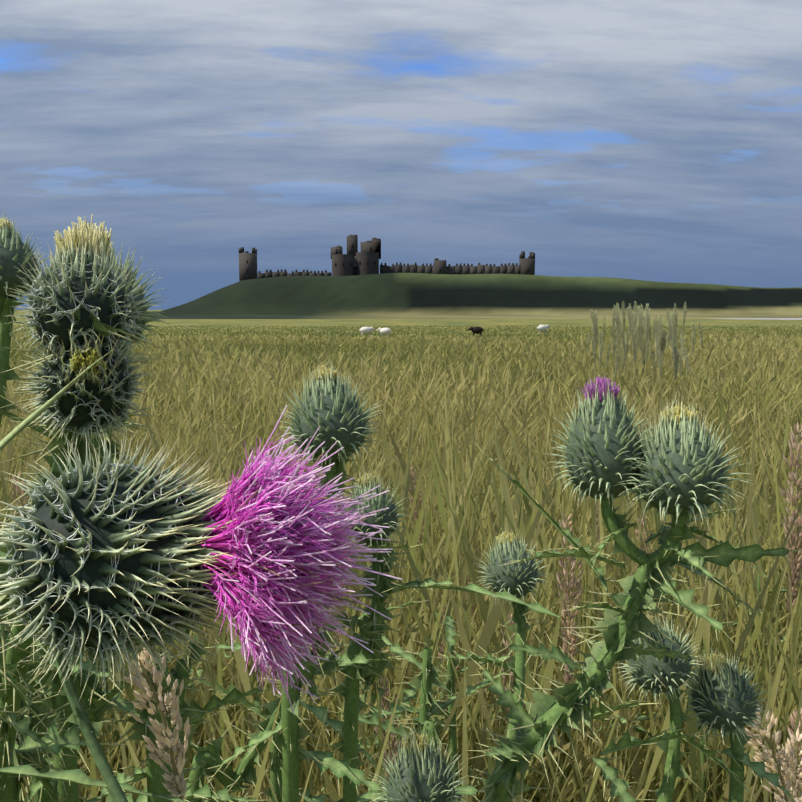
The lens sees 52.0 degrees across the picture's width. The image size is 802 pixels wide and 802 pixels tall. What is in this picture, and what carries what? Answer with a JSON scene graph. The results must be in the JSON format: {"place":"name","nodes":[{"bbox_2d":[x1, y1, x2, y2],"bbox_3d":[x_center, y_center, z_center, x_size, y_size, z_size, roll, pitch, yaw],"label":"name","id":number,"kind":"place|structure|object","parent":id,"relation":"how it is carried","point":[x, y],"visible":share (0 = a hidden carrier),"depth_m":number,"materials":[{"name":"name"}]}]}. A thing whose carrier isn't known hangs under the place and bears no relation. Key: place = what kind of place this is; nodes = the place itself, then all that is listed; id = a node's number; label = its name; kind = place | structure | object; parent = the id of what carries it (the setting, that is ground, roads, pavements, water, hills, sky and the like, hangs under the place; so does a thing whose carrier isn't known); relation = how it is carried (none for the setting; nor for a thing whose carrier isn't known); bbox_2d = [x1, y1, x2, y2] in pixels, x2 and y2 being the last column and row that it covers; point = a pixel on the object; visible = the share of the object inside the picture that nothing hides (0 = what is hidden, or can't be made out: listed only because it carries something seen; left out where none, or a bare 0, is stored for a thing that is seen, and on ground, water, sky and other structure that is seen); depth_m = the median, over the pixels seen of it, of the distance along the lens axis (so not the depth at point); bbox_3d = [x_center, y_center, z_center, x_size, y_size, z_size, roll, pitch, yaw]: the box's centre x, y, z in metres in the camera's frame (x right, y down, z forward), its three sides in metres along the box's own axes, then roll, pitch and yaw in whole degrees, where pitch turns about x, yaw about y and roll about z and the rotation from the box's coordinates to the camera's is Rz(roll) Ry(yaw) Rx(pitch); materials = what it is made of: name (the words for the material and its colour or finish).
{"place":"outdoors","nodes":[
{"label":"outdoors","id":0,"kind":"place"},
{"bbox_2d":[0,0,801,309],"label":"sky","id":1,"kind":"structure","parent":0,"point":[646,140],"materials":[{"name":"blue"}]},
{"bbox_2d":[0,301,801,801],"bbox_3d":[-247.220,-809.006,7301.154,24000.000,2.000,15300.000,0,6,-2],"label":"ground","id":2,"kind":"structure","parent":0,"point":[253,323],"depth_m":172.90,"materials":[{"name":"green plant"}]},
{"bbox_2d":[0,212,801,801],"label":"thistle plants","id":3,"kind":"object","parent":2,"relation":"on","point":[100,562],"visible":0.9,"depth_m":0.25,"materials":[{"name":"green plant"}]},
{"bbox_2d":[0,214,726,754],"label":"thistle flowers","id":4,"kind":"object","parent":3,"relation":"on","point":[282,542],"visible":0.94,"depth_m":0.16,"materials":[{"name":"purple plant"}]},
{"bbox_2d":[359,325,549,337],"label":"sheep","id":5,"kind":"object","parent":2,"relation":"on","point":[474,330],"visible":0.94,"depth_m":92.38},
{"bbox_2d":[147,273,801,318],"bbox_3d":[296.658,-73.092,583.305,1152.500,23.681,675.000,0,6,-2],"label":"castle hill","id":6,"kind":"structure","parent":0,"point":[436,296],"depth_m":417.47,"materials":[{"name":"green plant"}]},
{"bbox_2d":[239,235,534,280],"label":"castle ruin","id":7,"kind":"object","parent":6,"relation":"on","point":[354,261],"visible":0.9,"depth_m":457.75,"materials":[{"name":"stone"}]},
{"bbox_2d":[711,318,801,319],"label":"gravel track","id":8,"kind":"structure","parent":0,"point":[763,318],"depth_m":287.46,"materials":[{"name":"beige gravel"}]}
]}

